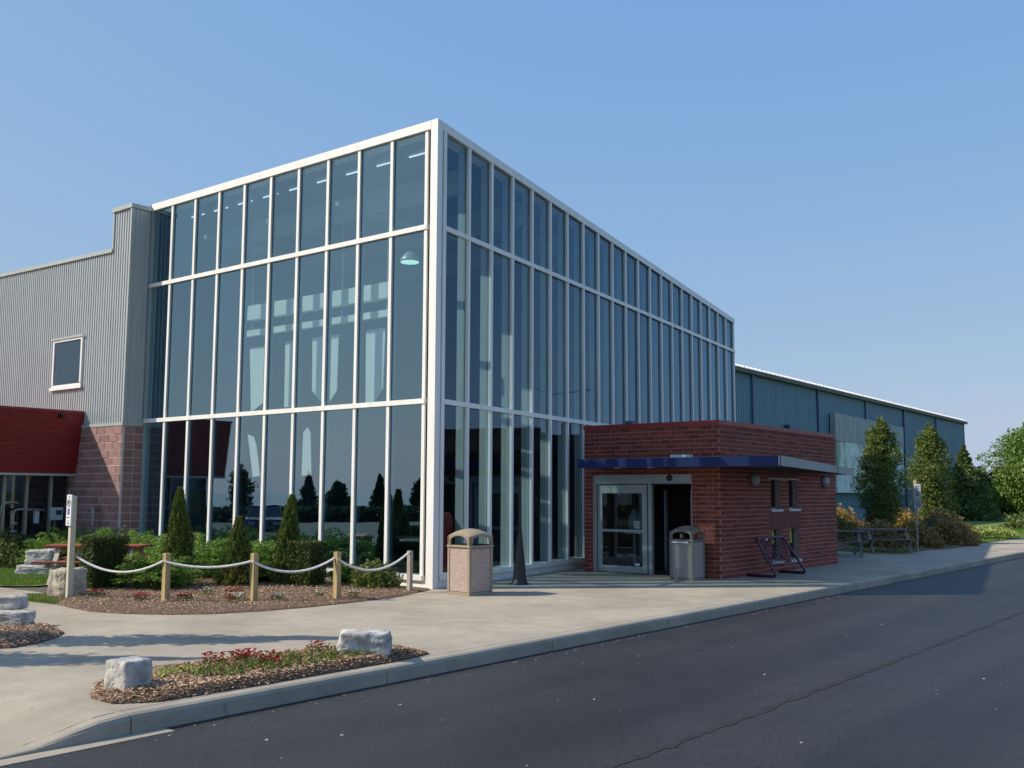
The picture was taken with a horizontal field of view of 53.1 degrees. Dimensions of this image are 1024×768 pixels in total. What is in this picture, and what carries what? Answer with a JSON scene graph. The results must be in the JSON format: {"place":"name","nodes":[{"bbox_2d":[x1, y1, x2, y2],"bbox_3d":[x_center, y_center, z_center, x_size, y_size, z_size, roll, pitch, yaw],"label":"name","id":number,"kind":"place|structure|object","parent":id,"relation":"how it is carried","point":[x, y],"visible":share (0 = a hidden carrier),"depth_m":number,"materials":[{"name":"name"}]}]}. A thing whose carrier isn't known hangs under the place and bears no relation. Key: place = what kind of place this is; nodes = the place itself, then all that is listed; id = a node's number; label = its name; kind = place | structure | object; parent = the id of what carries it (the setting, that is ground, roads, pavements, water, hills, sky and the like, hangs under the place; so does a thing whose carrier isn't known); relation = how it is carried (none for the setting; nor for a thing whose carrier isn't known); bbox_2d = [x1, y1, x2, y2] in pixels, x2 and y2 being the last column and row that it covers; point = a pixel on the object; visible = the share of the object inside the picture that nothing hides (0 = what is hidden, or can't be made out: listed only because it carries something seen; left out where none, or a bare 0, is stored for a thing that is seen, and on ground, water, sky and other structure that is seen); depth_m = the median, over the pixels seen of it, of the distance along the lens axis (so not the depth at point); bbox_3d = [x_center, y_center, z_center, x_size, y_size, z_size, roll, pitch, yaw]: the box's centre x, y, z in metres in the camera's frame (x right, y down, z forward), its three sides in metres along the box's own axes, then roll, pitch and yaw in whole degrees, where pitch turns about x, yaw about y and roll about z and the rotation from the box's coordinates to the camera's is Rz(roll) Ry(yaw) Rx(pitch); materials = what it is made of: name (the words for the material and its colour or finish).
{"place":"outdoors","nodes":[
{"label":"outdoors","id":0,"kind":"place"},
{"bbox_2d":[0,566,48,585],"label":"lawn","id":1,"kind":"structure","parent":0,"point":[21,583],"depth_m":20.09,"materials":[{"name":"green plant"}]},
{"bbox_2d":[0,527,33,567],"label":"shrub","id":2,"kind":"object","parent":1,"relation":"on","point":[11,546],"visible":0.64,"depth_m":24.82,"materials":[{"name":"green plant"}]},
{"bbox_2d":[15,564,61,574],"bbox_3d":[-10.582,4.151,22.907,0.902,0.248,0.569,0,-6,2],"label":"boulder","id":3,"kind":"object","parent":1,"relation":"on","point":[29,569],"visible":0.49,"depth_m":22.64,"materials":[{"name":"stone"}]},
{"bbox_2d":[24,548,60,564],"bbox_3d":[-10.514,3.879,22.941,0.679,0.372,0.497,0,-6,2],"label":"boulder","id":4,"kind":"object","parent":3,"relation":"on","point":[40,555],"visible":0.62,"depth_m":22.73,"materials":[{"name":"stone"}]},
{"bbox_2d":[138,118,735,588],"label":"glass building","id":5,"kind":"structure","parent":0,"point":[532,328],"depth_m":27.00,"materials":[{"name":"blue glass"}]},
{"bbox_2d":[248,435,260,476],"bbox_3d":[-6.499,1.802,25.804,0.540,1.080,0.020,-5,-8,38],"label":"banner","id":6,"kind":"object","parent":5,"relation":"hanging from","point":[254,458],"visible":1,"depth_m":25.78,"materials":[{"name":"white fabric"}]},
{"bbox_2d":[250,346,264,410],"bbox_3d":[-6.476,-0.118,25.997,0.640,1.660,0.020,-5,-8,38],"label":"banner","id":7,"kind":"object","parent":5,"relation":"hanging from","point":[257,358],"visible":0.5,"depth_m":25.98,"materials":[{"name":"white fabric"}]},
{"bbox_2d":[284,341,292,406],"bbox_3d":[-5.487,-0.238,25.224,0.340,1.620,0.020,-5,-8,38],"label":"banner","id":8,"kind":"object","parent":5,"relation":"hanging from","point":[288,373],"visible":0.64,"depth_m":25.23,"materials":[{"name":"white fabric"}]},
{"bbox_2d":[302,427,311,475],"bbox_3d":[-4.910,1.614,24.561,0.350,1.160,0.020,-5,-8,38],"label":"banner","id":9,"kind":"object","parent":5,"relation":"hanging from","point":[306,462],"visible":1,"depth_m":24.55,"materials":[{"name":"white fabric"}]},
{"bbox_2d":[247,177,389,337],"bbox_3d":[-4.770,-2.989,24.958,5.300,3.280,0.180,-5,-8,38],"label":"hanging truss","id":10,"kind":"object","parent":5,"relation":"hanging from","point":[342,298],"visible":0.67,"depth_m":24.54,"materials":[{"name":"white metal"}]},
{"bbox_2d":[312,334,338,401],"bbox_3d":[-4.463,-0.285,24.416,0.930,1.730,0.020,-5,-8,38],"label":"banner","id":11,"kind":"object","parent":5,"relation":"hanging from","point":[317,349],"visible":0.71,"depth_m":24.48,"materials":[{"name":"white fabric"}]},
{"bbox_2d":[365,328,385,402],"bbox_3d":[-3.121,-0.378,23.360,0.630,1.760,0.020,-5,-8,38],"label":"banner","id":12,"kind":"object","parent":5,"relation":"hanging from","point":[375,349],"visible":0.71,"depth_m":23.36,"materials":[{"name":"white fabric"}]},
{"bbox_2d":[399,538,419,572],"bbox_3d":[-1.989,3.698,21.895,0.840,0.750,0.840,-5,-8,38],"label":"cafe table","id":13,"kind":"object","parent":5,"relation":"on","point":[418,551],"visible":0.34,"depth_m":21.85,"materials":[{"name":"metal"}]},
{"bbox_2d":[399,169,419,264],"bbox_3d":[-2.274,-3.754,22.943,0.460,2.170,0.460,-5,-8,38],"label":"pendant lamp","id":14,"kind":"object","parent":5,"relation":"hanging from","point":[409,258],"visible":1,"depth_m":22.74,"materials":[{"name":"metal"}]},
{"bbox_2d":[406,148,424,157],"bbox_3d":[-2.014,-4.982,22.103,0.600,0.104,0.140,-5,-8,38],"label":"fluorescent light","id":15,"kind":"object","parent":5,"relation":"attached to","point":[418,152],"visible":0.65,"depth_m":22.09,"materials":[{"name":"white paint"}]},
{"bbox_2d":[443,512,452,572],"bbox_3d":[-1.442,3.314,21.105,0.300,1.350,0.320,-5,-8,38],"label":"red vending machine","id":16,"kind":"object","parent":5,"relation":"on","point":[447,524],"visible":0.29,"depth_m":21.00,"materials":[{"name":"paint"}]},
{"bbox_2d":[0,557,1023,767],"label":"road","id":17,"kind":"structure","parent":0,"point":[934,707],"depth_m":9.84,"materials":[{"name":"grey asphalt"}]},
{"bbox_2d":[0,551,1023,766],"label":"kerb","id":18,"kind":"structure","parent":17,"relation":"on","point":[129,725],"depth_m":10.73,"materials":[{"name":"concrete"}]},
{"bbox_2d":[604,611,1023,767],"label":"road seam","id":19,"kind":"object","parent":17,"relation":"on","point":[724,724],"visible":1,"depth_m":10.08,"materials":[{"name":"grey asphalt"}]},
{"bbox_2d":[0,538,1023,750],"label":"pavement","id":20,"kind":"structure","parent":0,"point":[46,688],"depth_m":14.79,"materials":[{"name":"concrete"}]},
{"bbox_2d":[0,622,63,647],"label":"corner bed","id":21,"kind":"object","parent":20,"relation":"on","point":[30,642],"visible":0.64,"depth_m":12.74,"materials":[{"name":"brown wood"}]},
{"bbox_2d":[0,609,35,625],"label":"boulder","id":22,"kind":"object","parent":21,"relation":"on","point":[22,616],"visible":0.71,"depth_m":13.76,"materials":[{"name":"stone"}]},
{"bbox_2d":[0,595,28,609],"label":"boulder","id":23,"kind":"object","parent":22,"relation":"on","point":[12,602],"visible":1,"depth_m":14.01,"materials":[{"name":"stone"}]},
{"bbox_2d":[0,405,84,544],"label":"red wing","id":24,"kind":"structure","parent":20,"relation":"on","point":[39,449],"depth_m":26.54,"materials":[{"name":"red metal"}]},
{"bbox_2d":[0,501,43,534],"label":"gas pipe","id":25,"kind":"object","parent":24,"relation":"attached to","point":[12,530],"visible":0.92,"depth_m":25.69,"materials":[{"name":"grey metal"}]},
{"bbox_2d":[0,203,167,535],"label":"grey wing","id":26,"kind":"structure","parent":20,"relation":"on","point":[73,332],"depth_m":27.13,"materials":[{"name":"grey metal"}]},
{"bbox_2d":[49,334,83,390],"bbox_3d":[-12.186,-0.574,28.054,1.660,1.460,0.090,-5,-8,38],"label":"window","id":27,"kind":"structure","parent":26,"relation":"in","point":[67,362],"depth_m":28.06,"materials":[{"name":"blue glass"}]},
{"bbox_2d":[38,576,429,614],"bbox_3d":[-8.012,4.038,20.958,12.860,0.055,6.170,-5,-8,38],"label":"mulch bed","id":28,"kind":"object","parent":20,"relation":"on","point":[112,609],"visible":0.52,"depth_m":17.23,"materials":[{"name":"brown wood"}]},
{"bbox_2d":[13,532,98,567],"bbox_3d":[-10.623,4.002,24.096,1.906,1.065,2.065,-5,-8,38],"label":"juniper","id":29,"kind":"object","parent":28,"relation":"on","point":[41,541],"visible":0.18,"depth_m":23.77,"materials":[{"name":"green plant"}]},
{"bbox_2d":[49,507,62,532],"bbox_3d":[-11.836,3.925,26.523,0.170,1.450,0.310,-5,-8,38],"label":"electric meter","id":30,"kind":"object","parent":28,"relation":"on","point":[55,513],"visible":0.94,"depth_m":26.51,"materials":[{"name":"grey metal"}]},
{"bbox_2d":[65,495,76,597],"bbox_3d":[-7.614,2.812,17.637,0.155,1.800,0.137,-5,-8,38],"label":"sign post","id":31,"kind":"object","parent":28,"relation":"on","point":[71,511],"visible":0.91,"depth_m":17.62,"materials":[{"name":"beige wood"}]},
{"bbox_2d":[39,524,106,544],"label":"juniper","id":32,"kind":"object","parent":28,"relation":"on","point":[64,532],"visible":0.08,"depth_m":25.27,"materials":[{"name":"green plant"}]},
{"bbox_2d":[87,507,94,532],"bbox_3d":[-10.799,3.832,26.189,0.325,1.373,0.090,-5,-8,38],"label":"vent pipe","id":33,"kind":"object","parent":28,"relation":"on","point":[92,509],"visible":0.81,"depth_m":26.13,"materials":[{"name":"grey metal"}]},
{"bbox_2d":[31,544,151,585],"bbox_3d":[-8.457,3.665,20.884,1.950,0.770,1.700,0,-6,-2],"label":"picnic table","id":34,"kind":"object","parent":28,"relation":"on","point":[55,562],"visible":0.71,"depth_m":20.56,"materials":[{"name":"red wood"}]},
{"bbox_2d":[77,534,131,589],"bbox_3d":[-7.705,3.367,19.358,0.534,1.063,0.883,-5,-8,38],"label":"clipped hedge","id":35,"kind":"object","parent":28,"relation":"on","point":[108,551],"visible":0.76,"depth_m":19.18,"materials":[{"name":"green plant"}]},
{"bbox_2d":[96,525,166,546],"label":"juniper","id":36,"kind":"object","parent":28,"relation":"on","point":[110,531],"visible":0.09,"depth_m":24.24,"materials":[{"name":"green plant"}]},
{"bbox_2d":[103,530,163,559],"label":"juniper","id":37,"kind":"object","parent":28,"relation":"on","point":[147,541],"visible":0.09,"depth_m":23.30,"materials":[{"name":"green plant"}]},
{"bbox_2d":[107,550,204,589],"bbox_3d":[-6.720,3.598,19.386,1.704,0.891,1.649,5,-8,-37],"label":"juniper","id":38,"kind":"object","parent":28,"relation":"on","point":[150,578],"visible":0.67,"depth_m":19.10,"materials":[{"name":"green plant"}]},
{"bbox_2d":[161,553,170,600],"bbox_3d":[-5.796,3.254,17.161,0.100,0.835,0.100,-5,-8,38],"label":"rope post","id":39,"kind":"object","parent":28,"relation":"on","point":[166,574],"visible":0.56,"depth_m":17.13,"materials":[{"name":"beige wood"}]},
{"bbox_2d":[76,556,162,573],"bbox_3d":[-6.669,3.074,17.382,1.726,0.280,0.049,-2,-6,16],"label":"rope","id":40,"kind":"object","parent":39,"relation":"attached to","point":[114,571],"visible":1,"depth_m":17.35,"materials":[{"name":"white fabric"}]},
{"bbox_2d":[164,560,250,568],"bbox_3d":[-5.101,3.023,17.160,1.448,0.144,0.049,1,-6,-3],"label":"rope","id":41,"kind":"object","parent":39,"relation":"attached to","point":[206,567],"visible":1,"depth_m":17.14,"materials":[{"name":"white fabric"}]},
{"bbox_2d":[159,486,194,585],"bbox_3d":[-6.520,2.995,20.110,0.737,1.973,0.795,-5,-8,38],"label":"columnar cedar","id":42,"kind":"object","parent":28,"relation":"on","point":[179,531],"visible":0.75,"depth_m":20.03,"materials":[{"name":"green plant"}]},
{"bbox_2d":[144,532,245,577],"bbox_3d":[-6.850,3.745,22.132,2.403,1.226,2.506,-5,-8,38],"label":"juniper","id":43,"kind":"object","parent":28,"relation":"on","point":[208,545],"visible":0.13,"depth_m":21.83,"materials":[{"name":"green plant"}]},
{"bbox_2d":[214,515,252,585],"bbox_3d":[-5.358,3.281,20.062,0.802,1.403,0.790,-5,-8,38],"label":"columnar cedar","id":44,"kind":"object","parent":28,"relation":"on","point":[239,544],"visible":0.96,"depth_m":19.92,"materials":[{"name":"green plant"}]},
{"bbox_2d":[193,538,278,582],"bbox_3d":[-5.625,3.671,20.804,1.967,1.058,1.922,-5,-8,38],"label":"juniper","id":45,"kind":"object","parent":28,"relation":"on","point":[212,558],"visible":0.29,"depth_m":20.58,"materials":[{"name":"green plant"}]},
{"bbox_2d":[249,553,258,600],"bbox_3d":[-4.334,3.264,17.203,0.100,0.835,0.100,-5,-8,38],"label":"rope post","id":46,"kind":"object","parent":28,"relation":"on","point":[253,593],"visible":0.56,"depth_m":17.17,"materials":[{"name":"beige wood"}]},
{"bbox_2d":[252,558,333,572],"bbox_3d":[-3.720,3.097,17.458,1.418,0.253,0.049,3,-7,-25],"label":"rope","id":47,"kind":"object","parent":46,"relation":"attached to","point":[296,571],"visible":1,"depth_m":17.43,"materials":[{"name":"white fabric"}]},
{"bbox_2d":[256,540,283,580],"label":"juniper","id":48,"kind":"object","parent":28,"relation":"on","point":[268,552],"visible":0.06,"depth_m":21.10,"materials":[{"name":"green plant"}]},
{"bbox_2d":[266,493,300,583],"bbox_3d":[-4.526,3.116,20.572,0.742,1.848,0.719,-5,-8,38],"label":"columnar cedar","id":49,"kind":"object","parent":28,"relation":"on","point":[289,529],"visible":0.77,"depth_m":20.46,"materials":[{"name":"green plant"}]},
{"bbox_2d":[286,539,328,586],"bbox_3d":[-4.021,3.529,20.109,0.720,0.940,0.636,-5,-8,38],"label":"clipped hedge","id":50,"kind":"object","parent":28,"relation":"on","point":[302,555],"visible":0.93,"depth_m":19.96,"materials":[{"name":"green plant"}]},
{"bbox_2d":[333,551,341,598],"bbox_3d":[-3.034,3.329,17.765,0.100,0.835,0.100,-5,-8,38],"label":"rope post","id":51,"kind":"object","parent":28,"relation":"on","point":[336,577],"visible":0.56,"depth_m":17.73,"materials":[{"name":"beige wood"}]},
{"bbox_2d":[338,552,408,570],"bbox_3d":[-2.485,3.221,18.482,0.049,0.313,1.879,-4,-8,35],"label":"rope","id":52,"kind":"object","parent":51,"relation":"attached to","point":[381,568],"visible":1,"depth_m":18.47,"materials":[{"name":"white fabric"}]},
{"bbox_2d":[327,562,362,582],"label":"juniper","id":53,"kind":"object","parent":28,"relation":"on","point":[346,576],"visible":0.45,"depth_m":20.58,"materials":[{"name":"green plant"}]},
{"bbox_2d":[343,558,403,588],"bbox_3d":[-2.664,3.726,19.806,1.263,0.717,1.026,-5,-8,38],"label":"shrub","id":54,"kind":"object","parent":28,"relation":"on","point":[384,578],"visible":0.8,"depth_m":19.55,"materials":[{"name":"green plant"}]},
{"bbox_2d":[407,550,412,590],"bbox_3d":[-1.923,3.525,19.271,0.084,0.775,0.084,-5,-8,38],"label":"rope post","id":55,"kind":"object","parent":28,"relation":"on","point":[409,571],"visible":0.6,"depth_m":19.24,"materials":[{"name":"beige wood"}]},
{"bbox_2d":[89,644,429,703],"bbox_3d":[-2.609,2.954,10.738,1.380,0.074,3.900,-5,-8,38],"label":"kerbside bed","id":56,"kind":"object","parent":20,"relation":"on","point":[204,690],"visible":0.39,"depth_m":9.81,"materials":[{"name":"brown wood"}]},
{"bbox_2d":[104,656,152,690],"bbox_3d":[-3.534,2.680,9.442,0.313,0.300,0.336,-3,-7,30],"label":"boulder","id":57,"kind":"object","parent":56,"relation":"on","point":[124,672],"visible":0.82,"depth_m":9.33,"materials":[{"name":"stone"}]},
{"bbox_2d":[152,664,204,677],"bbox_3d":[-3.252,2.806,9.963,0.434,0.135,0.376,0,-6,3],"label":"ground cover","id":58,"kind":"object","parent":56,"relation":"on","point":[164,673],"visible":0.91,"depth_m":9.98,"materials":[{"name":"green plant"}]},
{"bbox_2d":[201,651,226,663],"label":"flower clump","id":59,"kind":"object","parent":56,"relation":"on","point":[205,659],"visible":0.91,"depth_m":10.60,"materials":[{"name":"red plant"}]},
{"bbox_2d":[227,648,257,661],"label":"flower clump","id":60,"kind":"object","parent":56,"relation":"on","point":[232,653],"visible":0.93,"depth_m":10.79,"materials":[{"name":"red plant"}]},
{"bbox_2d":[160,644,392,677],"bbox_3d":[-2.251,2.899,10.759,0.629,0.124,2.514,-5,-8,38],"label":"ground cover","id":61,"kind":"object","parent":56,"relation":"on","point":[234,667],"visible":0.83,"depth_m":10.46,"materials":[{"name":"green plant"}]},
{"bbox_2d":[306,640,329,652],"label":"flower clump","id":62,"kind":"object","parent":56,"relation":"on","point":[317,647],"visible":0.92,"depth_m":11.49,"materials":[{"name":"red plant"}]},
{"bbox_2d":[336,629,391,656],"bbox_3d":[-1.644,2.900,11.421,0.607,0.314,0.352,1,-6,-4],"label":"boulder","id":63,"kind":"object","parent":56,"relation":"on","point":[375,641],"visible":0.78,"depth_m":11.27,"materials":[{"name":"stone"}]},
{"bbox_2d":[447,529,493,595],"bbox_3d":[-0.776,3.285,18.989,0.624,1.200,0.624,-6,-9,44],"label":"litter bin","id":64,"kind":"object","parent":20,"relation":"on","point":[469,567],"visible":1,"depth_m":18.79,"materials":[{"name":"beige concrete"}]},
{"bbox_2d":[509,479,529,584],"bbox_3d":[0.158,3.037,21.094,0.420,2.150,0.420,-5,-8,38],"label":"black lamp post","id":65,"kind":"object","parent":20,"relation":"on","point":[519,574],"visible":1,"depth_m":20.97,"materials":[{"name":"metal"}]},
{"bbox_2d":[669,526,704,580],"bbox_3d":[3.834,3.687,22.396,0.593,1.164,0.593,-4,-8,37],"label":"litter bin","id":66,"kind":"object","parent":20,"relation":"on","point":[687,561],"visible":1,"depth_m":22.20,"materials":[{"name":"grey plastic"}]},
{"bbox_2d":[583,420,837,578],"bbox_3d":[4.798,2.989,26.804,4.985,3.500,6.930,-5,-8,38],"label":"brick entrance","id":67,"kind":"object","parent":20,"relation":"on","point":[732,513],"visible":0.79,"depth_m":24.49,"materials":[{"name":"red brick"}]},
{"bbox_2d":[598,485,648,573],"bbox_3d":[2.614,3.410,24.198,1.360,2.050,0.050,-5,-8,38],"label":"sliding door","id":68,"kind":"structure","parent":67,"relation":"in","point":[643,489],"depth_m":24.11,"materials":[{"name":"metal"}]},
{"bbox_2d":[578,454,852,474],"bbox_3d":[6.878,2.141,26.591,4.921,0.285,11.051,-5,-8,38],"label":"canopy","id":69,"kind":"object","parent":67,"relation":"attached to","point":[777,462],"visible":0.98,"depth_m":22.54,"materials":[{"name":"metal"}]},
{"bbox_2d":[770,478,783,511],"bbox_3d":[6.383,2.707,24.966,0.195,0.800,0.660,-5,-8,38],"label":"slit window","id":70,"kind":"structure","parent":67,"relation":"in","point":[775,509],"depth_m":25.18,"materials":[{"name":"metal"}]},
{"bbox_2d":[746,536,805,577],"bbox_3d":[6.109,3.964,23.635,0.770,0.889,1.661,-5,-8,38],"label":"bicycle rack","id":71,"kind":"object","parent":20,"relation":"on","point":[766,538],"visible":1,"depth_m":23.54,"materials":[{"name":"black metal"}]},
{"bbox_2d":[837,530,868,556],"bbox_3d":[9.876,4.888,31.437,1.830,0.770,1.700,-1,-6,10],"label":"picnic table","id":72,"kind":"object","parent":20,"relation":"on","point":[855,541],"visible":0.49,"depth_m":31.05,"materials":[{"name":"wood"}]},
{"bbox_2d":[850,528,918,553],"bbox_3d":[12.020,5.082,33.173,1.700,0.770,1.700,0,-6,0],"label":"picnic table","id":73,"kind":"object","parent":20,"relation":"on","point":[870,540],"visible":0.84,"depth_m":32.85,"materials":[{"name":"wood"}]},
{"bbox_2d":[913,480,921,551],"bbox_3d":[13.422,4.347,33.815,0.240,2.360,0.148,-5,-8,38],"label":"sign post","id":74,"kind":"object","parent":20,"relation":"on","point":[917,494],"visible":1,"depth_m":33.82,"materials":[{"name":"white metal"}]},
{"bbox_2d":[0,0,1023,486],"label":"sky","id":75,"kind":"structure","parent":0,"point":[842,180],"materials":[{"name":"blue"}]},
{"bbox_2d":[624,509,641,565],"bbox_3d":[2.984,3.772,24.793,0.420,1.460,0.340,-5,-8,38],"label":"display stand","id":76,"kind":"object","parent":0,"point":[634,515],"visible":0.69,"depth_m":24.74,"materials":[{"name":"metal"}]},
{"bbox_2d":[839,514,1023,553],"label":"lawn","id":77,"kind":"structure","parent":0,"point":[987,523],"depth_m":68.17,"materials":[{"name":"green plant"}]},
{"bbox_2d":[735,364,967,521],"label":"blue warehouse","id":78,"kind":"structure","parent":77,"relation":"on","point":[765,398],"depth_m":66.21,"materials":[{"name":"metal"}]},
{"bbox_2d":[830,413,904,492],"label":"mural board","id":79,"kind":"object","parent":78,"relation":"attached to","point":[850,435],"visible":0.52,"depth_m":68.63,"materials":[{"name":"paint"}]},
{"bbox_2d":[837,543,963,550],"bbox_3d":[13.269,6.234,40.644,9.300,0.052,12.800,-5,-8,38],"label":"shrub bed","id":80,"kind":"object","parent":77,"relation":"on","point":[945,547],"visible":0.22,"depth_m":34.95,"materials":[{"name":"soil"}]},
{"bbox_2d":[837,514,860,538],"bbox_3d":[12.373,5.681,40.027,2.786,1.482,2.936,-5,-8,38],"label":"autumn shrub","id":81,"kind":"object","parent":80,"relation":"on","point":[842,525],"visible":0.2,"depth_m":39.47,"materials":[{"name":"green plant"}]},
{"bbox_2d":[836,503,865,536],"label":"autumn shrub","id":82,"kind":"object","parent":80,"relation":"on","point":[847,517],"visible":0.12,"depth_m":42.26,"materials":[{"name":"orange plant"}]},
{"bbox_2d":[841,518,915,548],"bbox_3d":[12.812,5.318,35.968,2.196,1.272,2.404,1,-6,-4],"label":"autumn shrub","id":83,"kind":"object","parent":80,"relation":"on","point":[878,524],"visible":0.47,"depth_m":35.36,"materials":[{"name":"green plant"}]},
{"bbox_2d":[849,416,910,528],"bbox_3d":[14.206,3.707,39.670,2.142,4.991,2.101,0,-6,0],"label":"ornamental tree","id":84,"kind":"object","parent":80,"relation":"on","point":[880,472],"visible":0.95,"depth_m":39.38,"materials":[{"name":"green plant"}]},
{"bbox_2d":[868,507,923,528],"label":"autumn shrub","id":85,"kind":"object","parent":80,"relation":"on","point":[901,522],"visible":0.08,"depth_m":41.13,"materials":[{"name":"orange plant"}]},
{"bbox_2d":[897,520,944,547],"bbox_3d":[14.296,5.412,36.220,1.977,1.227,2.019,4,-7,-34],"label":"autumn shrub","id":86,"kind":"object","parent":80,"relation":"on","point":[927,536],"visible":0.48,"depth_m":35.70,"materials":[{"name":"green plant"}]},
{"bbox_2d":[902,421,960,516],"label":"ornamental tree","id":87,"kind":"object","parent":80,"relation":"on","point":[930,450],"visible":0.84,"depth_m":43.69,"materials":[{"name":"green plant"}]},
{"bbox_2d":[905,505,981,545],"bbox_3d":[16.009,5.452,38.481,2.975,1.848,3.046,-2,-7,21],"label":"autumn shrub","id":88,"kind":"object","parent":80,"relation":"on","point":[952,529],"visible":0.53,"depth_m":37.80,"materials":[{"name":"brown plant"}]},
{"bbox_2d":[838,526,1023,552],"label":"grass","id":89,"kind":"structure","parent":77,"relation":"on","point":[997,538],"depth_m":41.78,"materials":[{"name":"green plant"}]},
{"bbox_2d":[944,444,1006,521],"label":"pine tree","id":90,"kind":"object","parent":77,"relation":"on","point":[969,487],"visible":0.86,"depth_m":75.11,"materials":[{"name":"green plant"}]},
{"bbox_2d":[975,525,1000,536],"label":"lime plant","id":91,"kind":"object","parent":77,"relation":"on","point":[986,532],"visible":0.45,"depth_m":45.48,"materials":[{"name":"green plant"}]},
{"bbox_2d":[975,422,1023,515],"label":"broadleaf tree","id":92,"kind":"object","parent":77,"relation":"on","point":[1011,469],"visible":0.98,"depth_m":78.55,"materials":[{"name":"green plant"}]},
{"bbox_2d":[976,466,1022,516],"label":"broadleaf tree","id":93,"kind":"object","parent":77,"relation":"on","point":[1003,510],"visible":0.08,"depth_m":90.21,"materials":[{"name":"green plant"}]},
{"bbox_2d":[991,526,1018,536],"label":"lime plant","id":94,"kind":"object","parent":77,"relation":"on","point":[1004,532],"visible":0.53,"depth_m":46.10,"materials":[{"name":"green plant"}]},
{"bbox_2d":[995,512,1023,529],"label":"shrub","id":95,"kind":"object","parent":77,"relation":"on","point":[1015,521],"visible":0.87,"depth_m":56.23,"materials":[{"name":"green plant"}]},
{"label":"lawn wedge","id":96,"kind":"structure","parent":0,"visible":0},
{"bbox_2d":[23,592,80,602],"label":"grass","id":97,"kind":"structure","parent":96,"relation":"on","point":[40,595],"depth_m":17.47,"materials":[{"name":"green plant"}]},
{"bbox_2d":[47,567,87,595],"bbox_3d":[-7.855,3.520,18.114,0.452,0.549,0.600,-2,-7,20],"label":"boulder","id":98,"kind":"object","parent":96,"relation":"on","point":[57,582],"visible":0.6,"depth_m":17.93,"materials":[{"name":"beige stone"}]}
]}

